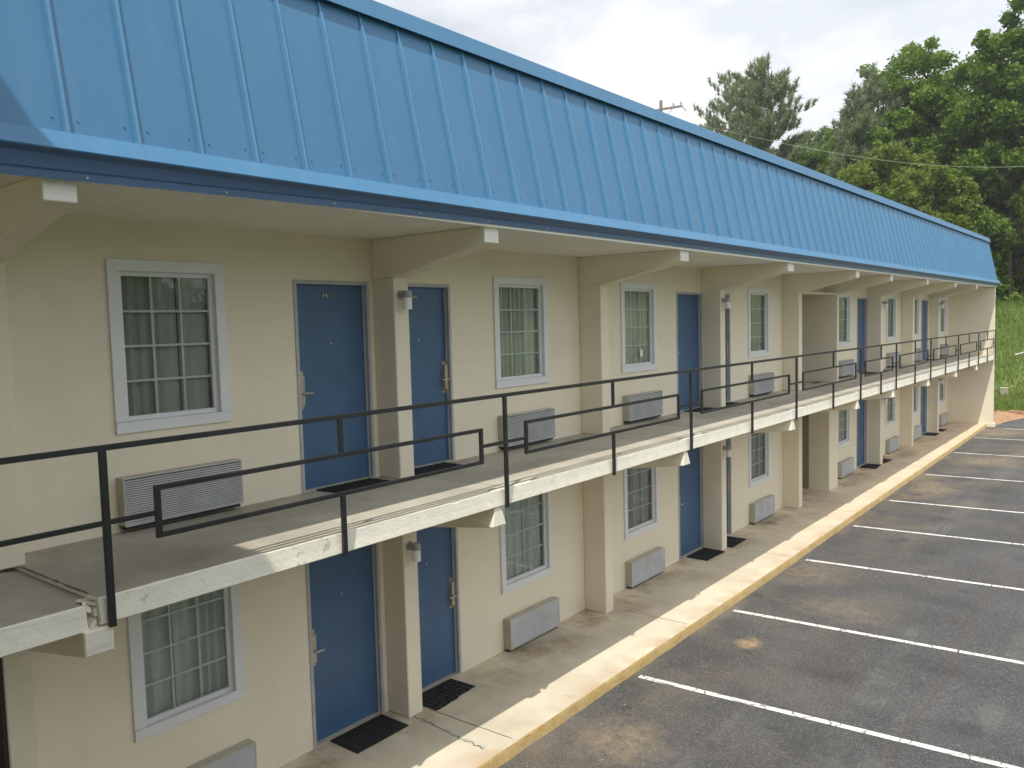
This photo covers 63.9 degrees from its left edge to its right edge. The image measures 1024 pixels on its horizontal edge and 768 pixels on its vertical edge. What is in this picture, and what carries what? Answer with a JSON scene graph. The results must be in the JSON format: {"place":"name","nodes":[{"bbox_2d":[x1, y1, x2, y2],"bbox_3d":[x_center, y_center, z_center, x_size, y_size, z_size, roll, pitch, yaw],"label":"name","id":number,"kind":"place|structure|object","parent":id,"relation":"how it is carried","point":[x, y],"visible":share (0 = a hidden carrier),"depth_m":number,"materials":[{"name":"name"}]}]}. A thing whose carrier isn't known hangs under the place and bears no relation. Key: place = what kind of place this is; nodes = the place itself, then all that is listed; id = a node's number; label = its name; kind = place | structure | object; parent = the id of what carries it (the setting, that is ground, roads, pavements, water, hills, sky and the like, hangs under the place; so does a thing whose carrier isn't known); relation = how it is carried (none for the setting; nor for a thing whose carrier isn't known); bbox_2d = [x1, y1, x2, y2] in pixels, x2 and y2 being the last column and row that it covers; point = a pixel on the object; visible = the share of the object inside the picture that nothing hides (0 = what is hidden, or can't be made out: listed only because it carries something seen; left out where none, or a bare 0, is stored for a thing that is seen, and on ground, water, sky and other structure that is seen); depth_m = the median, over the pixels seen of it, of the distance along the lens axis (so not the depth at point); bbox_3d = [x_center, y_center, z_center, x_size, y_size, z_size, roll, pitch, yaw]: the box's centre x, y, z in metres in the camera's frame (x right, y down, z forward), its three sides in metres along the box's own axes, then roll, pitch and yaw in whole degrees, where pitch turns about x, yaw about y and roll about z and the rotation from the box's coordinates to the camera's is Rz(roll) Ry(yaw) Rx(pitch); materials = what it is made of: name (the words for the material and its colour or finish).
{"place":"outdoors","nodes":[
{"label":"outdoors","id":0,"kind":"place"},
{"bbox_2d":[278,422,982,767],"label":"sidewalk","id":1,"kind":"structure","parent":0,"point":[509,696],"depth_m":12.06,"materials":[{"name":"concrete"}]},
{"bbox_2d":[330,714,408,753],"bbox_3d":[-1.644,4.042,9.511,0.470,0.013,0.780,2,5,39],"label":"doormat","id":2,"kind":"object","parent":1,"relation":"on","point":[368,734],"visible":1,"depth_m":9.49,"materials":[{"name":"black rubber"}]},
{"bbox_2d":[422,678,474,710],"bbox_3d":[-0.876,3.952,10.480,0.470,0.013,0.780,1,5,36],"label":"doormat","id":3,"kind":"object","parent":1,"relation":"on","point":[444,689],"visible":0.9,"depth_m":10.48,"materials":[{"name":"black rubber"}]},
{"bbox_2d":[0,0,1000,767],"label":"motel building","id":4,"kind":"structure","parent":1,"relation":"on","point":[220,214],"depth_m":8.85,"materials":[{"name":"paint"}]},
{"bbox_2d":[0,658,9,767],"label":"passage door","id":5,"kind":"structure","parent":4,"relation":"in","point":[4,753],"depth_m":6.36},
{"bbox_2d":[105,258,230,434],"bbox_3d":[-3.265,-0.357,7.801,0.170,1.640,1.161,2,5,39],"label":"window","id":6,"kind":"structure","parent":4,"relation":"in","point":[140,293],"depth_m":7.82,"materials":[{"name":"glass"}]},
{"bbox_2d":[116,459,243,530],"bbox_3d":[-3.128,1.035,7.821,0.138,0.475,1.200,2,5,39],"label":"air conditioner","id":7,"kind":"object","parent":4,"relation":"attached to","point":[135,494],"visible":0.89,"depth_m":7.74,"materials":[{"name":"grey paint"}]},
{"bbox_2d":[127,584,244,742],"bbox_3d":[-3.195,2.515,8.012,0.183,1.600,1.161,2,5,39],"label":"window","id":8,"kind":"structure","parent":4,"relation":"in","point":[207,645],"depth_m":8.06,"materials":[{"name":"grey glass"}]},
{"bbox_2d":[186,738,256,767],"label":"air conditioner","id":9,"kind":"object","parent":4,"relation":"attached to","point":[242,754],"visible":1,"depth_m":8.28,"materials":[{"name":"grey paint"}]},
{"bbox_2d":[292,280,375,492],"bbox_3d":[-2.046,-0.003,9.354,0.190,2.327,1.067,2,5,39],"label":"door","id":10,"kind":"structure","parent":4,"relation":"in","point":[332,318],"depth_m":9.36,"materials":[{"name":"blue paint"}]},
{"bbox_2d":[305,543,384,748],"bbox_3d":[-1.970,2.889,9.563,0.190,2.327,1.067,2,5,39],"label":"door","id":11,"kind":"structure","parent":4,"relation":"in","point":[344,596],"depth_m":9.59,"materials":[{"name":"blue paint"}]},
{"bbox_2d":[316,478,390,492],"bbox_3d":[-1.772,1.150,9.318,0.470,0.013,0.780,1,5,33],"label":"doormat","id":12,"kind":"object","parent":4,"relation":"on","point":[352,485],"visible":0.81,"depth_m":9.29,"materials":[{"name":"black rubber"}]},
{"bbox_2d":[397,290,412,308],"bbox_3d":[-1.231,-0.979,9.518,0.171,0.228,0.124,2,5,39],"label":"wall lamp","id":13,"kind":"object","parent":4,"relation":"attached to","point":[406,296],"visible":1,"depth_m":9.46,"materials":[{"name":"white glass"}]},
{"bbox_2d":[406,541,420,561],"bbox_3d":[-1.153,1.982,9.732,0.171,0.228,0.124,2,5,39],"label":"wall lamp","id":14,"kind":"object","parent":4,"relation":"attached to","point":[415,547],"visible":1,"depth_m":9.68,"materials":[{"name":"grey metal"}]},
{"bbox_2d":[408,283,454,467],"bbox_3d":[-1.172,-0.105,10.448,0.190,2.327,1.060,2,5,39],"label":"door","id":15,"kind":"structure","parent":4,"relation":"in","point":[430,313],"depth_m":10.60,"materials":[{"name":"blue paint"}]},
{"bbox_2d":[414,462,462,474],"bbox_3d":[-0.987,1.059,10.299,0.470,0.013,0.780,2,6,43],"label":"doormat","id":16,"kind":"object","parent":4,"relation":"on","point":[429,468],"visible":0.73,"depth_m":10.33,"materials":[{"name":"black rubber"}]},
{"bbox_2d":[416,527,461,692],"bbox_3d":[-1.096,2.787,10.656,0.190,2.327,1.060,2,5,39],"label":"door","id":17,"kind":"structure","parent":4,"relation":"in","point":[438,567],"depth_m":10.82,"materials":[{"name":"blue paint"}]},
{"bbox_2d":[0,330,995,627],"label":"railing","id":18,"kind":"object","parent":4,"relation":"attached to","point":[106,522],"visible":1,"depth_m":7.29,"materials":[{"name":"black metal"}]},
{"bbox_2d":[492,276,548,388],"bbox_3d":[0.087,-0.748,12.003,0.185,1.640,1.261,2,5,39],"label":"window","id":19,"kind":"structure","parent":4,"relation":"in","point":[520,304],"depth_m":12.07,"materials":[{"name":"white glass"}]},
{"bbox_2d":[498,408,554,448],"bbox_3d":[0.230,0.644,12.019,0.138,0.475,1.200,2,5,39],"label":"air conditioner","id":20,"kind":"object","parent":4,"relation":"attached to","point":[540,431],"visible":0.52,"depth_m":11.96,"materials":[{"name":"grey paint"}]},
{"bbox_2d":[499,491,553,594],"bbox_3d":[0.170,2.189,12.210,0.169,1.650,1.261,2,5,39],"label":"window","id":21,"kind":"structure","parent":4,"relation":"in","point":[535,538],"depth_m":12.34,"materials":[{"name":"glass"}]},
{"bbox_2d":[503,596,559,651],"bbox_3d":[0.305,3.565,12.231,0.134,0.475,1.200,2,5,39],"label":"air conditioner","id":22,"kind":"object","parent":4,"relation":"attached to","point":[530,623],"visible":1,"depth_m":12.11,"materials":[{"name":"grey paint"}]},
{"bbox_2d":[620,282,657,373],"bbox_3d":[2.206,-0.994,14.648,0.178,1.640,1.246,2,5,39],"label":"window","id":23,"kind":"structure","parent":4,"relation":"in","point":[638,301],"depth_m":14.76,"materials":[{"name":"glass"}]},
{"bbox_2d":[623,467,659,539],"bbox_3d":[2.281,1.932,14.860,0.183,1.630,1.246,2,5,39],"label":"window","id":24,"kind":"structure","parent":4,"relation":"in","point":[641,492],"depth_m":14.99,"materials":[{"name":"glass"}]},
{"bbox_2d":[623,390,662,422],"bbox_3d":[2.346,0.397,14.665,0.138,0.475,1.200,2,5,39],"label":"air conditioner","id":25,"kind":"object","parent":4,"relation":"attached to","point":[641,411],"visible":0.91,"depth_m":14.53,"materials":[{"name":"grey paint"}]},
{"bbox_2d":[625,546,664,588],"bbox_3d":[2.422,3.318,14.877,0.134,0.475,1.200,2,5,39],"label":"air conditioner","id":26,"kind":"object","parent":4,"relation":"attached to","point":[644,567],"visible":1,"depth_m":14.74,"materials":[{"name":"grey paint"}]},
{"bbox_2d":[676,292,702,411],"bbox_3d":[3.449,-0.644,16.238,0.173,2.327,1.115,2,5,39],"label":"door","id":27,"kind":"structure","parent":4,"relation":"in","point":[688,304],"depth_m":16.28,"materials":[{"name":"blue paint"}]},
{"bbox_2d":[678,446,703,560],"bbox_3d":[3.532,2.248,16.441,0.190,2.327,1.115,2,5,39],"label":"door","id":28,"kind":"structure","parent":4,"relation":"in","point":[690,476],"depth_m":16.55,"materials":[{"name":"blue paint"}]},
{"bbox_2d":[684,407,714,411],"bbox_3d":[3.755,0.506,16.228,0.470,0.013,0.780,1,5,36],"label":"doormat","id":29,"kind":"object","parent":4,"relation":"on","point":[698,409],"visible":0.58,"depth_m":16.21,"materials":[{"name":"black rubber"}]},
{"bbox_2d":[721,297,730,308],"bbox_3d":[4.262,-1.613,16.306,0.171,0.228,0.124,2,5,39],"label":"wall lamp","id":30,"kind":"object","parent":4,"relation":"attached to","point":[727,302],"visible":1,"depth_m":16.25,"materials":[{"name":"grey metal"}]},
{"bbox_2d":[723,445,731,456],"bbox_3d":[4.340,1.348,16.519,0.171,0.228,0.124,2,5,39],"label":"wall lamp","id":31,"kind":"object","parent":4,"relation":"attached to","point":[728,451],"visible":1,"depth_m":16.46,"materials":[{"name":"grey metal"}]},
{"bbox_2d":[725,293,730,401],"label":"door","id":32,"kind":"structure","parent":4,"relation":"in","point":[727,311],"depth_m":17.65,"materials":[{"name":"blue paint"}]},
{"bbox_2d":[726,438,731,535],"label":"door","id":33,"kind":"structure","parent":4,"relation":"in","point":[728,441],"depth_m":17.87,"materials":[{"name":"blue paint"}]},
{"bbox_2d":[726,402,736,405],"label":"doormat","id":34,"kind":"object","parent":4,"relation":"on","point":[729,403],"visible":0.31,"depth_m":17.20,"materials":[{"name":"black rubber"}]},
{"bbox_2d":[748,288,769,357],"bbox_3d":[5.621,-1.392,18.915,0.174,1.640,1.256,2,5,39],"label":"window","id":35,"kind":"structure","parent":4,"relation":"in","point":[758,299],"depth_m":19.11,"materials":[{"name":"glass"}]},
{"bbox_2d":[748,432,770,487],"bbox_3d":[5.695,1.544,19.129,0.183,1.650,1.256,2,5,39],"label":"window","id":36,"kind":"structure","parent":4,"relation":"in","point":[758,443],"depth_m":19.29,"materials":[{"name":"white plastic"}]},
{"bbox_2d":[749,372,773,395],"bbox_3d":[5.760,-0.001,18.933,0.138,0.475,1.200,2,5,39],"label":"air conditioner","id":37,"kind":"object","parent":4,"relation":"attached to","point":[760,388],"visible":0.9,"depth_m":18.77,"materials":[{"name":"grey paint"}]},
{"bbox_2d":[749,494,774,524],"bbox_3d":[5.836,2.921,19.145,0.134,0.475,1.200,2,5,39],"label":"air conditioner","id":38,"kind":"object","parent":4,"relation":"attached to","point":[763,508],"visible":1,"depth_m":18.99,"materials":[{"name":"grey paint"}]},
{"bbox_2d":[838,410,850,447],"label":"window","id":39,"kind":"structure","parent":4,"relation":"in","point":[843,417],"depth_m":24.34,"materials":[{"name":"glass"}]},
{"bbox_2d":[839,293,850,346],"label":"window","id":40,"kind":"structure","parent":4,"relation":"in","point":[845,298],"depth_m":24.16,"materials":[{"name":"glass"}]},
{"bbox_2d":[838,457,853,478],"bbox_3d":[9.779,2.461,24.075,0.134,0.475,1.200,2,5,39],"label":"air conditioner","id":41,"kind":"object","parent":4,"relation":"attached to","point":[845,467],"visible":0.95,"depth_m":23.94,"materials":[{"name":"grey paint"}]},
{"bbox_2d":[839,359,853,377],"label":"air conditioner","id":42,"kind":"object","parent":4,"relation":"attached to","point":[844,371],"visible":0.88,"depth_m":23.69,"materials":[{"name":"grey paint"}]},
{"bbox_2d":[856,400,866,468],"bbox_3d":[10.803,1.401,25.533,0.190,2.327,1.070,2,5,39],"label":"door","id":43,"kind":"structure","parent":4,"relation":"in","point":[861,428],"depth_m":25.73,"materials":[{"name":"blue paint"}]},
{"bbox_2d":[857,298,867,373],"bbox_3d":[10.727,-1.491,25.324,0.190,2.327,1.070,2,5,39],"label":"door","id":44,"kind":"structure","parent":4,"relation":"in","point":[862,303],"depth_m":25.48,"materials":[{"name":"blue paint"}]},
{"bbox_2d":[882,301,887,307],"bbox_3d":[11.582,-2.467,25.474,0.171,0.228,0.124,2,5,39],"label":"wall lamp","id":45,"kind":"object","parent":4,"relation":"attached to","point":[885,304],"visible":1,"depth_m":25.42,"materials":[{"name":"grey metal"}]},
{"bbox_2d":[886,389,895,426],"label":"window","id":46,"kind":"structure","parent":4,"relation":"in","point":[891,402],"depth_m":28.48,"materials":[{"name":"white plastic"}]},
{"bbox_2d":[886,295,896,341],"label":"window","id":47,"kind":"structure","parent":4,"relation":"in","point":[891,312],"depth_m":28.17,"materials":[{"name":"white plastic"}]},
{"bbox_2d":[886,436,898,453],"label":"air conditioner","id":48,"kind":"object","parent":4,"relation":"attached to","point":[892,444],"visible":1,"depth_m":27.94,"materials":[{"name":"grey paint"}]},
{"bbox_2d":[886,352,899,366],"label":"air conditioner","id":49,"kind":"object","parent":4,"relation":"attached to","point":[889,361],"visible":0.67,"depth_m":27.58,"materials":[{"name":"grey paint"}]},
{"bbox_2d":[914,387,918,414],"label":"window","id":50,"kind":"structure","parent":4,"relation":"in","point":[916,411],"depth_m":31.12,"materials":[{"name":"white plastic"}]},
{"bbox_2d":[914,296,919,337],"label":"window","id":51,"kind":"structure","parent":4,"relation":"in","point":[917,299],"depth_m":30.91,"materials":[{"name":"white plastic"}]},
{"bbox_2d":[914,425,921,440],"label":"air conditioner","id":52,"kind":"object","parent":4,"relation":"attached to","point":[917,431],"visible":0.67,"depth_m":30.81,"materials":[{"name":"grey paint"}]},
{"bbox_2d":[914,348,921,361],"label":"air conditioner","id":53,"kind":"object","parent":4,"relation":"attached to","point":[917,356],"visible":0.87,"depth_m":30.50,"materials":[{"name":"grey paint"}]},
{"bbox_2d":[920,386,926,434],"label":"door","id":54,"kind":"structure","parent":4,"relation":"in","point":[923,399],"depth_m":32.26,"materials":[{"name":"blue paint"}]},
{"bbox_2d":[921,300,927,360],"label":"door","id":55,"kind":"structure","parent":4,"relation":"in","point":[924,303],"depth_m":32.01,"materials":[{"name":"blue paint"}]},
{"bbox_2d":[939,378,945,404],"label":"window","id":56,"kind":"structure","parent":4,"relation":"in","point":[942,387],"depth_m":34.86,"materials":[{"name":"white plastic"}]},
{"bbox_2d":[939,412,947,426],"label":"air conditioner","id":57,"kind":"object","parent":4,"relation":"attached to","point":[943,418],"visible":0.97,"depth_m":34.27,"materials":[{"name":"grey paint"}]},
{"bbox_2d":[940,297,946,334],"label":"window","id":58,"kind":"structure","parent":4,"relation":"in","point":[943,311],"depth_m":34.64,"materials":[{"name":"glass"}]},
{"bbox_2d":[940,344,948,355],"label":"air conditioner","id":59,"kind":"object","parent":4,"relation":"attached to","point":[944,351],"visible":0.84,"depth_m":34.03,"materials":[{"name":"grey paint"}]},
{"bbox_2d":[686,548,724,560],"bbox_3d":[3.866,3.400,16.409,0.470,0.013,0.780,2,5,41],"label":"doormat","id":60,"kind":"object","parent":1,"relation":"on","point":[705,554],"visible":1,"depth_m":16.38,"materials":[{"name":"black rubber"}]},
{"bbox_2d":[727,536,745,547],"bbox_3d":[4.569,3.318,17.287,0.470,0.013,0.780,2,5,37],"label":"doormat","id":61,"kind":"object","parent":1,"relation":"on","point":[732,542],"visible":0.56,"depth_m":17.29,"materials":[{"name":"black rubber"}]},
{"bbox_2d":[860,464,880,468],"bbox_3d":[11.138,2.552,25.500,0.470,0.013,0.780,1,5,35],"label":"doormat","id":62,"kind":"object","parent":1,"relation":"on","point":[873,466],"visible":1,"depth_m":25.44,"materials":[{"name":"black rubber"}]},
{"bbox_2d":[923,432,938,435],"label":"doormat","id":63,"kind":"object","parent":1,"relation":"on","point":[931,434],"visible":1,"depth_m":31.85,"materials":[{"name":"black rubber"}]},
{"bbox_2d":[374,0,1023,150],"label":"sky","id":64,"kind":"structure","parent":0,"point":[646,52],"materials":[{"name":"white"}]},
{"bbox_2d":[498,418,1023,767],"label":"parking lot","id":65,"kind":"structure","parent":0,"point":[888,632],"depth_m":11.48,"materials":[{"name":"grey asphalt"}]},
{"bbox_2d":[470,424,986,767],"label":"kerb","id":66,"kind":"structure","parent":65,"relation":"on","point":[507,751],"depth_m":12.02,"materials":[{"name":"concrete"}]},
{"bbox_2d":[994,296,1023,411],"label":"hillside","id":67,"kind":"structure","parent":0,"point":[1016,370],"depth_m":43.97,"materials":[{"name":"green plant"}]},
{"bbox_2d":[693,68,753,142],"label":"pine tree","id":68,"kind":"object","parent":67,"relation":"on","point":[713,121],"visible":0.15,"depth_m":75.59,"materials":[{"name":"green plant"}]},
{"bbox_2d":[720,50,829,169],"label":"pine tree","id":69,"kind":"object","parent":67,"relation":"on","point":[760,86],"visible":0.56,"depth_m":64.92,"materials":[{"name":"green plant"}]},
{"bbox_2d":[771,134,790,154],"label":"pine tree","id":70,"kind":"object","parent":67,"relation":"on","point":[777,153],"depth_m":75.13,"materials":[{"name":"green plant"}]},
{"bbox_2d":[794,144,833,169],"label":"broadleaf tree","id":71,"kind":"object","parent":67,"relation":"on","point":[808,162],"visible":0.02,"depth_m":63.13,"materials":[{"name":"green plant"}]},
{"bbox_2d":[807,128,839,170],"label":"broadleaf tree","id":72,"kind":"object","parent":67,"relation":"on","point":[828,137],"visible":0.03,"depth_m":62.37,"materials":[{"name":"green plant"}]},
{"bbox_2d":[808,126,842,165],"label":"broadleaf tree","id":73,"kind":"object","parent":67,"relation":"on","point":[822,139],"visible":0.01,"depth_m":69.03,"materials":[{"name":"green plant"}]},
{"bbox_2d":[815,150,867,178],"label":"broadleaf tree","id":74,"kind":"object","parent":67,"relation":"on","point":[821,170],"visible":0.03,"depth_m":59.04,"materials":[{"name":"green plant"}]},
{"bbox_2d":[823,82,885,194],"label":"pine tree","id":75,"kind":"object","parent":67,"relation":"on","point":[845,135],"visible":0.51,"depth_m":56.22,"materials":[{"name":"green plant"}]},
{"bbox_2d":[825,62,913,185],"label":"pine tree","id":76,"kind":"object","parent":67,"relation":"on","point":[878,91],"visible":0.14,"depth_m":56.93,"materials":[{"name":"green plant"}]},
{"bbox_2d":[835,139,936,212],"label":"broadleaf tree","id":77,"kind":"object","parent":67,"relation":"on","point":[866,175],"visible":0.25,"depth_m":51.29,"materials":[{"name":"green plant"}]},
{"bbox_2d":[848,106,958,194],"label":"broadleaf tree","id":78,"kind":"object","parent":67,"relation":"on","point":[901,119],"visible":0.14,"depth_m":55.34,"materials":[{"name":"green plant"}]},
{"bbox_2d":[851,35,972,169],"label":"broadleaf tree","id":79,"kind":"object","parent":67,"relation":"on","point":[901,66],"visible":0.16,"depth_m":57.50,"materials":[{"name":"green plant"}]},
{"bbox_2d":[887,163,988,234],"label":"broadleaf tree","id":80,"kind":"object","parent":67,"relation":"on","point":[948,200],"visible":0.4,"depth_m":47.02,"materials":[{"name":"green plant"}]},
{"bbox_2d":[904,33,1023,222],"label":"broadleaf tree","id":81,"kind":"object","parent":67,"relation":"on","point":[960,115],"visible":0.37,"depth_m":53.03,"materials":[{"name":"green plant"}]},
{"bbox_2d":[946,124,1023,261],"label":"broadleaf tree","id":82,"kind":"object","parent":67,"relation":"on","point":[990,178],"visible":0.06,"depth_m":52.88,"materials":[{"name":"green plant"}]},
{"bbox_2d":[946,81,1023,211],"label":"broadleaf tree","id":83,"kind":"object","parent":67,"relation":"on","point":[972,142],"visible":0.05,"depth_m":54.96,"materials":[{"name":"green plant"}]},
{"bbox_2d":[966,209,1023,304],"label":"broadleaf tree","id":84,"kind":"object","parent":67,"relation":"on","point":[994,229],"visible":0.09,"depth_m":51.37,"materials":[{"name":"green plant"}]},
{"bbox_2d":[970,0,1023,229],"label":"broadleaf tree","id":85,"kind":"object","parent":67,"relation":"on","point":[1008,113],"visible":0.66,"depth_m":51.02,"materials":[{"name":"green plant"}]},
{"bbox_2d":[971,147,1023,295],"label":"broadleaf tree","id":86,"kind":"object","parent":67,"relation":"on","point":[1017,237],"visible":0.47,"depth_m":51.70,"materials":[{"name":"green plant"}]},
{"bbox_2d":[1000,387,1008,394],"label":"utility box","id":87,"kind":"object","parent":67,"relation":"on","point":[1003,390],"visible":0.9,"depth_m":40.73,"materials":[{"name":"beige metal"}]},
{"bbox_2d":[996,206,1023,287],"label":"broadleaf tree","id":88,"kind":"object","parent":67,"relation":"on","point":[1015,280],"visible":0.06,"depth_m":53.57,"materials":[{"name":"green plant"}]},
{"bbox_2d":[1006,254,1023,296],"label":"undergrowth","id":89,"kind":"object","parent":67,"relation":"on","point":[1020,290],"visible":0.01,"depth_m":53.39,"materials":[{"name":"green plant"}]},
{"bbox_2d":[994,410,1023,424],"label":"clay bank","id":90,"kind":"structure","parent":0,"point":[1001,417],"depth_m":37.05,"materials":[{"name":"brown soil"}]},
{"label":"ground","id":91,"kind":"structure","parent":0,"visible":0},
{"bbox_2d":[656,100,686,113],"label":"utility pole","id":92,"kind":"object","parent":91,"relation":"on","point":[661,108],"visible":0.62,"depth_m":43.28,"materials":[{"name":"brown wood"}]},
{"bbox_2d":[696,124,1023,166],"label":"power line","id":93,"kind":"object","parent":92,"relation":"attached to","point":[848,155],"visible":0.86,"depth_m":46.40,"materials":[{"name":"metal"}]},
{"bbox_2d":[1010,410,1023,414],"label":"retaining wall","id":94,"kind":"structure","parent":91,"relation":"on","point":[1019,412],"depth_m":37.63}
]}

